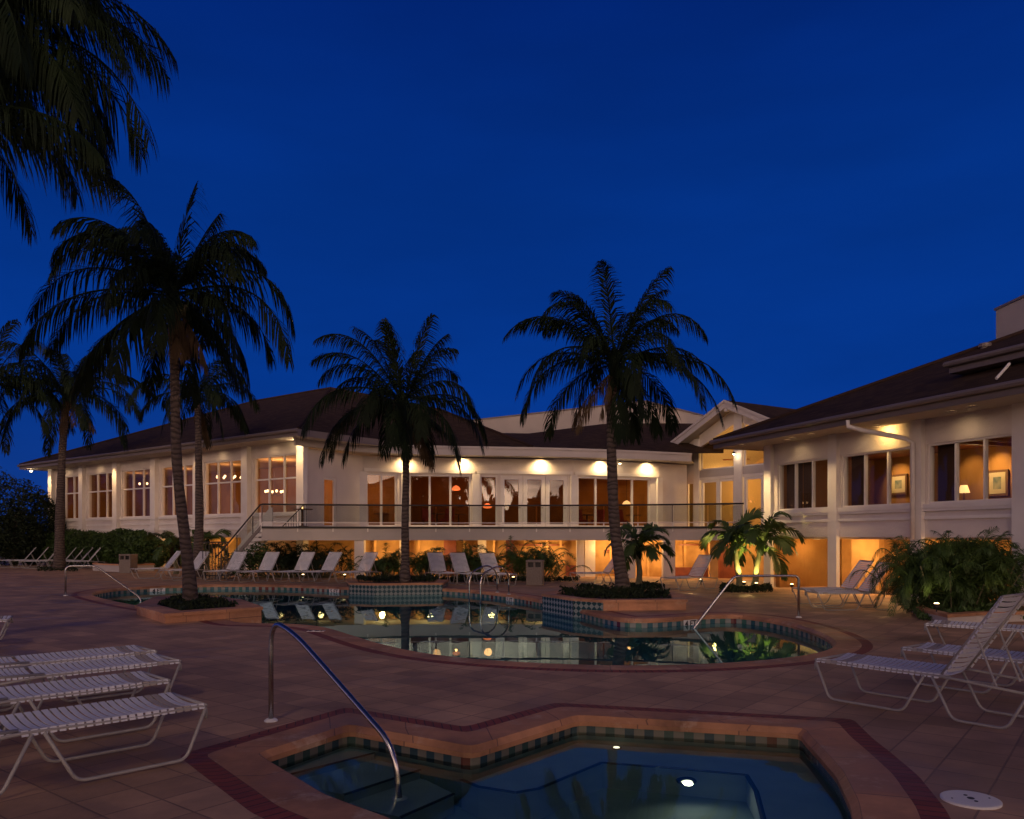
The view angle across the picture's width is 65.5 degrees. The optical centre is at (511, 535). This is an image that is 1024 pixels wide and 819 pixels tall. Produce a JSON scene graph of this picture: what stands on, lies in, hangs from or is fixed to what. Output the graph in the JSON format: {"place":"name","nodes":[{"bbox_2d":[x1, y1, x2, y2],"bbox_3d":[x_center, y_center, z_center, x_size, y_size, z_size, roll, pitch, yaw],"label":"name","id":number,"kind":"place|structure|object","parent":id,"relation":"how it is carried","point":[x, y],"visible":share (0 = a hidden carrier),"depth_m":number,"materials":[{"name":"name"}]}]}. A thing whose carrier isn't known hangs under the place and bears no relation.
{"place":"outdoors","nodes":[
{"label":"outdoors","id":0,"kind":"place"},
{"bbox_2d":[422,508,434,524],"bbox_3d":[-4.156,-0.883,39.651,0.560,1.001,0.627,0,0,-17],"label":"armchair","id":1,"kind":"object","parent":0,"point":[425,514],"visible":0.88,"depth_m":39.80,"materials":[{"name":"red"}]},
{"bbox_2d":[100,590,828,664],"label":"pool water","id":2,"kind":"structure","parent":0,"point":[461,626],"depth_m":15.65,"materials":[{"name":"liquid"}]},
{"bbox_2d":[0,558,1023,818],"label":"pool deck","id":3,"kind":"structure","parent":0,"point":[934,746],"depth_m":8.70,"materials":[{"name":"concrete"}]},
{"bbox_2d":[0,616,12,639],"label":"sun lounger","id":4,"kind":"object","parent":3,"relation":"on","point":[5,619],"visible":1,"depth_m":12.60,"materials":[{"name":"grey"}]},
{"bbox_2d":[0,466,32,561],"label":"broadleaf tree","id":5,"kind":"object","parent":3,"relation":"on","point":[2,477],"visible":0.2,"depth_m":48.46,"materials":[{"name":"green plant"}]},
{"bbox_2d":[0,477,54,565],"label":"broadleaf tree","id":6,"kind":"object","parent":3,"relation":"on","point":[16,517],"visible":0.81,"depth_m":45.39,"materials":[{"name":"green plant"}]},
{"bbox_2d":[0,493,66,564],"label":"broadleaf tree","id":7,"kind":"object","parent":3,"relation":"on","point":[35,510],"visible":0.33,"depth_m":46.20,"materials":[{"name":"green plant"}]},
{"bbox_2d":[0,319,75,456],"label":"palm tree","id":8,"kind":"object","parent":3,"relation":"on","point":[15,384],"visible":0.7,"depth_m":38.28,"materials":[{"name":"green plant"}]},
{"bbox_2d":[0,96,125,246],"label":"palm tree","id":9,"kind":"object","parent":3,"relation":"on","point":[88,154],"visible":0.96,"depth_m":11.15,"materials":[{"name":"green plant"}]},
{"bbox_2d":[0,340,151,569],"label":"palm tree","id":10,"kind":"object","parent":3,"relation":"on","point":[65,378],"visible":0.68,"depth_m":39.77,"materials":[{"name":"green plant"}]},
{"bbox_2d":[0,645,157,707],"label":"sun lounger","id":11,"kind":"object","parent":3,"relation":"on","point":[29,659],"visible":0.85,"depth_m":8.59,"materials":[{"name":"grey"}]},
{"bbox_2d":[0,671,170,742],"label":"sun lounger","id":12,"kind":"object","parent":3,"relation":"on","point":[8,692],"visible":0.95,"depth_m":6.85,"materials":[{"name":"grey"}]},
{"bbox_2d":[0,0,178,215],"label":"palm tree","id":13,"kind":"object","parent":3,"relation":"on","point":[28,66],"visible":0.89,"depth_m":11.77,"materials":[{"name":"green plant"}]},
{"bbox_2d":[0,653,181,724],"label":"sun lounger","id":14,"kind":"object","parent":3,"relation":"on","point":[51,675],"visible":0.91,"depth_m":7.90,"materials":[{"name":"grey"}]},
{"bbox_2d":[63,565,141,600],"bbox_3d":[-11.678,1.617,22.748,2.078,1.566,0.123,0,0,-12],"label":"pool handrail","id":15,"kind":"object","parent":3,"relation":"on","point":[65,582],"visible":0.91,"depth_m":22.67,"materials":[{"name":"silver metal"}]},
{"bbox_2d":[0,692,207,795],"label":"sun lounger","id":16,"kind":"object","parent":3,"relation":"on","point":[19,721],"visible":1,"depth_m":5.82,"materials":[{"name":"grey"}]},
{"bbox_2d":[37,528,170,567],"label":"hedge","id":17,"kind":"object","parent":3,"relation":"on","point":[112,544],"visible":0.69,"depth_m":41.32,"materials":[{"name":"green plant"}]},
{"bbox_2d":[92,561,154,571],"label":"planter curb","id":18,"kind":"structure","parent":3,"relation":"on","point":[110,567],"depth_m":38.16,"materials":[{"name":"concrete"}]},
{"bbox_2d":[118,554,137,572],"bbox_3d":[-17.578,1.270,36.500,0.590,0.860,0.590,0,0,8],"label":"litter bin","id":19,"kind":"object","parent":3,"relation":"on","point":[127,562],"visible":1,"depth_m":36.25,"materials":[{"name":"concrete"}]},
{"bbox_2d":[130,551,181,578],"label":"sun lounger","id":20,"kind":"object","parent":3,"relation":"on","point":[171,560],"visible":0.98,"depth_m":31.93,"materials":[{"name":"grey"}]},
{"bbox_2d":[145,526,210,573],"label":"garden palm","id":21,"kind":"object","parent":3,"relation":"on","point":[168,536],"visible":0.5,"depth_m":35.31,"materials":[{"name":"green plant"}]},
{"bbox_2d":[158,551,213,580],"bbox_3d":[-12.463,1.149,30.585,0.671,1.087,2.017,0,0,33],"label":"sun lounger","id":22,"kind":"object","parent":3,"relation":"on","point":[200,561],"visible":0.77,"depth_m":30.88,"materials":[{"name":"grey"}]},
{"bbox_2d":[124,358,259,576],"bbox_3d":[-12.926,-2.765,32.792,4.724,9.540,4.657,0,0,0],"label":"palm tree","id":23,"kind":"object","parent":3,"relation":"on","point":[214,397],"visible":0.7,"depth_m":32.87,"materials":[{"name":"green plant"}]},
{"bbox_2d":[135,595,262,623],"bbox_3d":[-7.224,1.850,17.954,2.397,0.700,4.836,0,0,-38],"label":"planter","id":24,"kind":"object","parent":3,"relation":"on","point":[243,611],"visible":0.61,"depth_m":16.36,"materials":[{"name":"stone"}]},
{"bbox_2d":[16,179,295,600],"bbox_3d":[-8.216,-3.004,18.259,5.140,9.628,5.082,0,0,-40],"label":"palm tree","id":25,"kind":"object","parent":24,"relation":"in","point":[178,322],"visible":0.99,"depth_m":18.06,"materials":[{"name":"green plant"}]},
{"bbox_2d":[157,593,238,609],"bbox_3d":[-7.246,1.467,17.946,1.534,0.292,3.888,0,0,-38],"label":"ground cover","id":26,"kind":"object","parent":24,"relation":"in","point":[174,601],"visible":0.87,"depth_m":17.23,"materials":[{"name":"green plant"}]},
{"bbox_2d":[192,529,230,572],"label":"garden palm","id":27,"kind":"object","parent":3,"relation":"on","point":[209,535],"visible":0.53,"depth_m":36.93,"materials":[{"name":"green plant"}]},
{"bbox_2d":[202,542,228,578],"bbox_3d":[-11.539,0.963,31.000,1.012,1.475,0.043,0,0,0],"label":"picket fence","id":28,"kind":"object","parent":3,"relation":"on","point":[215,575],"visible":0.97,"depth_m":30.99,"materials":[{"name":"grey metal"}]},
{"bbox_2d":[201,552,239,577],"bbox_3d":[-11.630,1.204,31.849,1.723,1.123,0.945,0,0,0],"label":"shrub","id":29,"kind":"object","parent":3,"relation":"on","point":[219,564],"visible":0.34,"depth_m":31.74,"materials":[{"name":"green plant"}]},
{"bbox_2d":[203,552,250,581],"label":"sun lounger","id":30,"kind":"object","parent":3,"relation":"on","point":[240,558],"visible":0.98,"depth_m":30.25,"materials":[{"name":"grey"}]},
{"bbox_2d":[214,504,272,578],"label":"staircase","id":31,"kind":"structure","parent":3,"relation":"on","point":[253,536],"depth_m":32.32,"materials":[{"name":"grey"}]},
{"bbox_2d":[230,542,272,578],"bbox_3d":[-10.259,0.987,31.323,1.702,1.556,1.265,0,0,0],"label":"shrub","id":32,"kind":"object","parent":3,"relation":"on","point":[257,556],"visible":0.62,"depth_m":31.21,"materials":[{"name":"green plant"}]},
{"bbox_2d":[237,552,282,582],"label":"sun lounger","id":33,"kind":"object","parent":3,"relation":"on","point":[274,557],"visible":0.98,"depth_m":29.86,"materials":[{"name":"grey"}]},
{"bbox_2d":[222,541,323,577],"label":"areca palm","id":34,"kind":"object","parent":3,"relation":"on","point":[285,556],"visible":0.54,"depth_m":32.13,"materials":[{"name":"green plant"}]},
{"bbox_2d":[272,552,318,582],"bbox_3d":[-7.947,1.149,29.359,0.671,1.087,2.017,0,0,19],"label":"sun lounger","id":35,"kind":"object","parent":3,"relation":"on","point":[308,555],"visible":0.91,"depth_m":29.77,"materials":[{"name":"grey"}]},
{"bbox_2d":[271,540,353,578],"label":"areca palm","id":36,"kind":"object","parent":3,"relation":"on","point":[321,557],"visible":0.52,"depth_m":32.15,"materials":[{"name":"green plant"}]},
{"bbox_2d":[298,552,345,582],"bbox_3d":[-6.957,1.149,29.268,0.671,1.087,2.017,0,0,25],"label":"sun lounger","id":37,"kind":"object","parent":3,"relation":"on","point":[337,556],"visible":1,"depth_m":29.65,"materials":[{"name":"grey"}]},
{"bbox_2d":[264,622,400,783],"bbox_3d":[-1.525,1.492,6.628,2.029,1.418,0.123,0,0,44],"label":"pool handrail","id":38,"kind":"object","parent":3,"relation":"on","point":[368,717],"visible":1,"depth_m":6.71,"materials":[{"name":"silver metal"}]},
{"bbox_2d":[335,552,381,582],"bbox_3d":[-5.562,1.149,28.969,0.671,1.087,2.017,0,0,25],"label":"sun lounger","id":39,"kind":"object","parent":3,"relation":"on","point":[370,560],"visible":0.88,"depth_m":29.36,"materials":[{"name":"grey"}]},
{"bbox_2d":[342,542,431,576],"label":"areca palm","id":40,"kind":"object","parent":3,"relation":"on","point":[384,564],"visible":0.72,"depth_m":30.85,"materials":[{"name":"green plant"}]},
{"bbox_2d":[346,580,448,594],"bbox_3d":[-3.949,1.855,26.299,3.544,0.690,2.261,0,0,0],"label":"planter","id":41,"kind":"object","parent":3,"relation":"on","point":[357,587],"visible":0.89,"depth_m":25.43,"materials":[{"name":"tile"}]},
{"bbox_2d":[300,313,488,582],"bbox_3d":[-3.735,-2.707,25.857,5.893,8.982,4.383,0,0,-29],"label":"palm tree","id":42,"kind":"object","parent":41,"relation":"in","point":[405,431],"visible":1,"depth_m":25.56,"materials":[{"name":"green plant"}]},
{"bbox_2d":[356,573,438,581],"bbox_3d":[-3.871,1.370,26.317,2.801,0.333,1.686,0,0,0],"label":"ground cover","id":43,"kind":"object","parent":41,"relation":"on","point":[424,578],"visible":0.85,"depth_m":26.02,"materials":[{"name":"green plant"}]},
{"bbox_2d":[400,547,462,578],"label":"areca palm","id":44,"kind":"object","parent":3,"relation":"on","point":[422,561],"visible":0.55,"depth_m":30.82,"materials":[{"name":"green plant"}]},
{"bbox_2d":[425,552,457,583],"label":"sun lounger","id":45,"kind":"object","parent":3,"relation":"on","point":[433,563],"visible":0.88,"depth_m":28.71,"materials":[{"name":"grey"}]},
{"bbox_2d":[447,553,485,584],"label":"sun lounger","id":46,"kind":"object","parent":3,"relation":"on","point":[454,557],"visible":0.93,"depth_m":28.37,"materials":[{"name":"grey"}]},
{"bbox_2d":[77,584,861,669],"bbox_3d":[-3.063,1.740,19.968,10.158,0.089,23.233,0,0,-45],"label":"pool coping","id":47,"kind":"object","parent":3,"relation":"on","point":[839,642],"visible":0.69,"depth_m":14.42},
{"bbox_2d":[469,565,509,603],"bbox_3d":[-0.631,1.883,22.963,0.885,2.035,1.878,0,0,35],"label":"pool ladder","id":48,"kind":"object","parent":47,"relation":"attached to","point":[485,572],"visible":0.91,"depth_m":22.93,"materials":[{"name":"silver metal"}]},
{"bbox_2d":[71,583,872,672],"bbox_3d":[-3.063,1.698,19.967,10.479,0.004,23.553,0,0,-45],"label":"pool brick border","id":49,"kind":"object","parent":3,"relation":"on","point":[866,646],"visible":0.77,"depth_m":11.58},
{"bbox_2d":[378,574,579,582],"bbox_3d":[-1.312,1.596,29.779,8.119,0.338,1.842,0,0,-5],"label":"ground cover","id":50,"kind":"object","parent":3,"relation":"on","point":[567,578],"visible":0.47,"depth_m":29.59,"materials":[{"name":"green plant"}]},
{"bbox_2d":[439,540,520,578],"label":"areca palm","id":51,"kind":"object","parent":3,"relation":"on","point":[475,563],"visible":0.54,"depth_m":31.07,"materials":[{"name":"green plant"}]},
{"bbox_2d":[476,553,516,585],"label":"sun lounger","id":52,"kind":"object","parent":3,"relation":"on","point":[485,555],"visible":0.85,"depth_m":27.91,"materials":[{"name":"grey"}]},
{"bbox_2d":[17,295,1023,605],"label":"clubhouse","id":53,"kind":"structure","parent":3,"relation":"on","point":[827,483],"depth_m":34.78,"materials":[{"name":"paint"}]},
{"bbox_2d":[54,475,77,521],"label":"window","id":54,"kind":"structure","parent":53,"relation":"in","point":[74,493],"depth_m":47.38,"materials":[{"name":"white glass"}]},
{"bbox_2d":[85,472,111,520],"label":"window","id":55,"kind":"structure","parent":53,"relation":"in","point":[107,490],"depth_m":45.53,"materials":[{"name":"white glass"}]},
{"bbox_2d":[120,468,149,519],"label":"window","id":56,"kind":"structure","parent":53,"relation":"in","point":[133,517],"depth_m":43.06,"materials":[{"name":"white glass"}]},
{"bbox_2d":[158,464,191,518],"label":"window","id":57,"kind":"structure","parent":53,"relation":"in","point":[173,516],"depth_m":40.63,"materials":[{"name":"white wood"}]},
{"bbox_2d":[204,459,240,517],"bbox_3d":[-13.672,-2.223,37.808,3.397,2.705,0.260,0,0,38],"label":"window","id":58,"kind":"structure","parent":53,"relation":"in","point":[218,515],"depth_m":38.14,"materials":[{"name":"white wood"}]},
{"bbox_2d":[252,453,295,516],"bbox_3d":[-10.471,-2.223,35.349,3.397,2.705,0.260,0,0,38],"label":"window","id":59,"kind":"structure","parent":53,"relation":"in","point":[284,513],"depth_m":35.67,"materials":[{"name":"white wood"}]},
{"bbox_2d":[324,477,335,525],"bbox_3d":[-8.201,-1.482,35.561,0.120,2.205,0.831,0,0,30],"label":"glass door","id":60,"kind":"structure","parent":53,"relation":"in","point":[333,479],"depth_m":35.84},
{"bbox_2d":[367,473,396,526],"bbox_3d":[-6.226,-1.700,37.895,1.529,2.540,0.120,0,0,-25],"label":"window","id":61,"kind":"structure","parent":53,"relation":"in","point":[395,475],"depth_m":37.86,"materials":[{"name":"white wood"}]},
{"bbox_2d":[409,474,470,526],"bbox_3d":[-3.493,-1.700,38.660,3.002,2.540,0.120,0,0,-9],"label":"window","id":62,"kind":"structure","parent":53,"relation":"in","point":[438,475],"depth_m":38.59,"materials":[{"name":"white wood"}]},
{"bbox_2d":[444,540,455,575],"bbox_3d":[-2.643,0.992,34.025,0.523,1.616,0.250,0,0,0],"label":"low door","id":63,"kind":"structure","parent":53,"relation":"in","point":[450,545],"depth_m":33.90,"materials":[{"name":"brown wood"}]},
{"bbox_2d":[480,475,497,526],"bbox_3d":[-1.151,-1.700,39.039,0.874,2.540,0.120,0,0,-9],"label":"glass door","id":64,"kind":"structure","parent":53,"relation":"in","point":[496,476],"depth_m":39.03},
{"bbox_2d":[261,503,743,531],"bbox_3d":[-0.427,-0.713,31.559,18.645,1.105,1.804,0,0,2],"label":"glass railing","id":65,"kind":"object","parent":53,"relation":"on","point":[368,505],"visible":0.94,"depth_m":31.78,"materials":[{"name":"glass"}]},
{"bbox_2d":[500,475,522,526],"bbox_3d":[-0.023,-1.675,39.189,1.110,2.590,0.180,0,0,-9],"label":"glass door","id":66,"kind":"structure","parent":53,"relation":"in","point":[502,477],"depth_m":39.19,"materials":[{"name":"grey metal"}]},
{"bbox_2d":[523,476,544,526],"bbox_3d":[1.088,-1.675,39.397,1.110,2.590,0.120,0,0,-9],"label":"glass door","id":67,"kind":"structure","parent":53,"relation":"in","point":[525,478],"depth_m":39.33,"materials":[{"name":"grey metal"}]},
{"bbox_2d":[545,476,567,526],"bbox_3d":[2.204,-1.675,39.576,1.110,2.590,0.120,0,0,-9],"label":"glass door","id":68,"kind":"structure","parent":53,"relation":"in","point":[547,478],"depth_m":39.52,"materials":[{"name":"grey metal"}]},
{"bbox_2d":[578,476,649,526],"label":"window","id":69,"kind":"structure","parent":53,"relation":"in","point":[595,478],"depth_m":40.76,"materials":[{"name":"white wood"}]},
{"bbox_2d":[687,482,693,525],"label":"glass door","id":70,"kind":"structure","parent":53,"relation":"in","point":[688,484],"depth_m":43.39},
{"bbox_2d":[675,567,707,576],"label":"low door","id":71,"kind":"structure","parent":53,"relation":"in","point":[679,571],"depth_m":32.40,"materials":[{"name":"brown wood"}]},
{"bbox_2d":[701,479,717,525],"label":"glass door","id":72,"kind":"structure","parent":53,"relation":"in","point":[703,482],"depth_m":42.45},
{"bbox_2d":[718,478,733,524],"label":"glass door","id":73,"kind":"structure","parent":53,"relation":"in","point":[720,481],"depth_m":41.44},
{"bbox_2d":[718,543,735,577],"bbox_3d":[8.638,1.042,32.025,0.656,1.516,0.250,0,0,0],"label":"low door","id":74,"kind":"structure","parent":53,"relation":"in","point":[723,572],"depth_m":31.90,"materials":[{"name":"brown wood"}]},
{"bbox_2d":[744,476,762,523],"bbox_3d":[12.040,-1.664,39.574,0.120,2.568,1.181,0,0,-32],"label":"glass door","id":75,"kind":"structure","parent":53,"relation":"in","point":[746,479],"depth_m":39.94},
{"bbox_2d":[774,458,827,513],"bbox_3d":[9.225,-1.550,24.982,0.490,1.700,2.540,0,0,-19],"label":"window","id":76,"kind":"structure","parent":53,"relation":"in","point":[794,469],"depth_m":25.33,"materials":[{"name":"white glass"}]},
{"bbox_2d":[837,447,909,511],"bbox_3d":[10.208,-1.550,22.180,0.490,1.700,2.680,0,0,-19],"label":"window","id":77,"kind":"structure","parent":53,"relation":"in","point":[859,461],"depth_m":22.86,"materials":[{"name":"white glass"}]},
{"bbox_2d":[891,474,907,494],"bbox_3d":[12.896,-1.711,26.552,0.061,0.679,0.691,0,0,-19],"label":"framed picture","id":78,"kind":"object","parent":53,"relation":"attached to","point":[899,484],"visible":0.93,"depth_m":26.50,"materials":[{"name":"brown"}]},
{"bbox_2d":[922,433,1011,508],"bbox_3d":[11.195,-1.550,19.368,0.490,1.700,2.560,0,0,-19],"label":"window","id":79,"kind":"structure","parent":53,"relation":"in","point":[948,452],"depth_m":20.14,"materials":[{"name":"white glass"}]},
{"bbox_2d":[988,469,1008,496],"bbox_3d":[14.100,-1.531,23.122,0.061,0.754,0.655,0,0,-19],"label":"framed picture","id":80,"kind":"object","parent":53,"relation":"attached to","point":[998,482],"visible":0.93,"depth_m":23.07,"materials":[{"name":"brown"}]},
{"bbox_2d":[526,560,543,584],"bbox_3d":[0.804,1.270,27.600,0.590,0.860,0.590,0,0,8],"label":"litter bin","id":81,"kind":"object","parent":3,"relation":"on","point":[534,572],"visible":1,"depth_m":27.33,"materials":[{"name":"plastic"}]},
{"bbox_2d":[494,535,591,579],"bbox_3d":[1.143,0.873,30.441,3.854,1.784,2.408,0,0,9],"label":"areca palm","id":82,"kind":"object","parent":3,"relation":"on","point":[549,560],"visible":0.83,"depth_m":30.45,"materials":[{"name":"green plant"}]},
{"bbox_2d":[181,703,950,818],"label":"spa brick border","id":83,"kind":"object","parent":3,"relation":"on","point":[925,801],"visible":0.99,"depth_m":6.16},
{"bbox_2d":[570,558,628,584],"bbox_3d":[3.080,1.149,28.021,2.017,1.087,0.671,0,0,-18],"label":"sun lounger","id":84,"kind":"object","parent":3,"relation":"on","point":[608,571],"visible":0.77,"depth_m":28.05,"materials":[{"name":"grey"}]},
{"bbox_2d":[541,589,686,616],"bbox_3d":[2.525,1.825,20.101,3.580,0.750,4.264,0,0,0],"label":"planter","id":85,"kind":"object","parent":3,"relation":"on","point":[555,601],"visible":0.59,"depth_m":18.20,"materials":[{"name":"tile"}]},
{"bbox_2d":[558,582,670,598],"bbox_3d":[2.540,1.378,20.066,2.792,0.353,3.437,0,0,0],"label":"ground cover","id":86,"kind":"object","parent":85,"relation":"on","point":[592,590],"visible":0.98,"depth_m":19.37,"materials":[{"name":"green plant"}]},
{"bbox_2d":[502,259,736,593],"bbox_3d":[2.738,-2.474,20.586,5.186,8.542,4.431,0,0,-31],"label":"palm tree","id":87,"kind":"object","parent":85,"relation":"in","point":[629,382],"visible":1,"depth_m":20.35,"materials":[{"name":"green plant"}]},
{"bbox_2d":[604,521,675,583],"bbox_3d":[4.183,0.757,26.037,2.259,2.492,2.240,0,0,45],"label":"garden palm","id":88,"kind":"object","parent":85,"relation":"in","point":[647,533],"visible":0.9,"depth_m":25.90,"materials":[{"name":"green plant"}]},
{"bbox_2d":[660,554,717,590],"bbox_3d":[5.605,1.149,25.148,2.017,1.087,0.671,0,0,-36],"label":"sun lounger","id":89,"kind":"object","parent":3,"relation":"on","point":[703,562],"visible":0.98,"depth_m":25.35,"materials":[{"name":"grey"}]},
{"bbox_2d":[697,507,775,586],"bbox_3d":[7.111,0.541,25.225,2.480,2.927,2.443,0,0,0],"label":"garden palm","id":90,"kind":"object","parent":3,"relation":"on","point":[708,536],"visible":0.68,"depth_m":25.11,"materials":[{"name":"green plant"}]},
{"bbox_2d":[718,582,772,592],"bbox_3d":[7.235,1.595,24.651,1.660,0.334,2.226,0,0,15],"label":"ground cover","id":91,"kind":"object","parent":3,"relation":"on","point":[763,587],"visible":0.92,"depth_m":24.06,"materials":[{"name":"green plant"}]},
{"bbox_2d":[693,575,801,627],"bbox_3d":[4.793,1.653,16.398,2.453,1.697,0.166,0,0,-8],"label":"pool handrail","id":92,"kind":"object","parent":3,"relation":"on","point":[728,584],"visible":0.79,"depth_m":16.44,"materials":[{"name":"silver metal"}]},
{"bbox_2d":[718,511,805,590],"bbox_3d":[7.653,0.619,24.490,2.545,2.775,2.390,0,0,0],"label":"garden palm","id":93,"kind":"object","parent":3,"relation":"on","point":[785,544],"visible":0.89,"depth_m":24.34,"materials":[{"name":"green plant"}]},
{"bbox_2d":[792,560,880,605],"bbox_3d":[7.977,1.149,19.565,2.017,1.087,0.671,0,0,-8],"label":"sun lounger","id":94,"kind":"object","parent":3,"relation":"on","point":[865,563],"visible":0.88,"depth_m":19.66,"materials":[{"name":"grey"}]},
{"bbox_2d":[805,562,898,610],"bbox_3d":[7.866,1.149,18.378,2.017,1.087,0.671,0,0,-5],"label":"sun lounger","id":95,"kind":"object","parent":3,"relation":"on","point":[855,592],"visible":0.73,"depth_m":18.43,"materials":[{"name":"grey"}]},
{"bbox_2d":[814,593,1023,728],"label":"sun lounger","id":96,"kind":"object","parent":3,"relation":"on","point":[950,668],"visible":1,"depth_m":7.51,"materials":[{"name":"grey"}]},
{"bbox_2d":[900,642,1023,693],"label":"sun lounger","id":97,"kind":"object","parent":3,"relation":"on","point":[928,648],"visible":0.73,"depth_m":8.90,"materials":[{"name":"grey"}]},
{"bbox_2d":[911,602,1023,620],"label":"ground cover","id":98,"kind":"object","parent":3,"relation":"on","point":[922,615],"visible":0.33,"depth_m":16.16,"materials":[{"name":"green plant"}]},
{"bbox_2d":[912,600,1023,624],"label":"planter curb","id":99,"kind":"structure","parent":3,"relation":"on","point":[973,616],"depth_m":15.61,"materials":[{"name":"concrete"}]},
{"bbox_2d":[849,526,1023,616],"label":"areca palm","id":100,"kind":"object","parent":99,"relation":"in","point":[944,575],"visible":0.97,"depth_m":16.65,"materials":[{"name":"green plant"}]},
{"bbox_2d":[940,790,1002,809],"bbox_3d":[2.944,1.691,5.113,0.350,0.018,0.350,0,0,0],"label":"skimmer lid","id":101,"kind":"object","parent":3,"relation":"on","point":[971,799],"visible":1,"depth_m":5.09,"materials":[{"name":"white plastic"}]},
{"bbox_2d":[924,620,1023,655],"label":"sun lounger","id":102,"kind":"object","parent":3,"relation":"on","point":[956,624],"visible":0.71,"depth_m":11.54,"materials":[{"name":"grey"}]},
{"bbox_2d":[0,0,1023,522],"label":"sky","id":103,"kind":"structure","parent":0,"point":[832,191],"materials":[{"name":"blue"}]},
{"bbox_2d":[279,732,850,818],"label":"spa water","id":104,"kind":"structure","parent":0,"point":[583,775],"depth_m":6.00,"materials":[{"name":"liquid"}]},
{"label":"pool basin","id":105,"kind":"structure","parent":0,"visible":0},
{"bbox_2d":[95,587,832,648],"bbox_3d":[-3.063,1.913,19.968,9.358,0.255,22.433,0,0,-45],"label":"pool tile band","id":106,"kind":"object","parent":105,"relation":"attached to","point":[739,621],"visible":0.16,"depth_m":17.20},
{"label":"spa basin","id":107,"kind":"structure","parent":0,"visible":0},
{"bbox_2d":[272,726,851,818],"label":"spa tile band","id":108,"kind":"object","parent":107,"relation":"attached to","point":[526,745],"visible":0.21,"depth_m":7.02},
{"bbox_2d":[208,707,920,818],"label":"spa coping","id":109,"kind":"object","parent":108,"relation":"on","point":[868,784],"visible":1,"depth_m":6.60,"materials":[{"name":"stone"}]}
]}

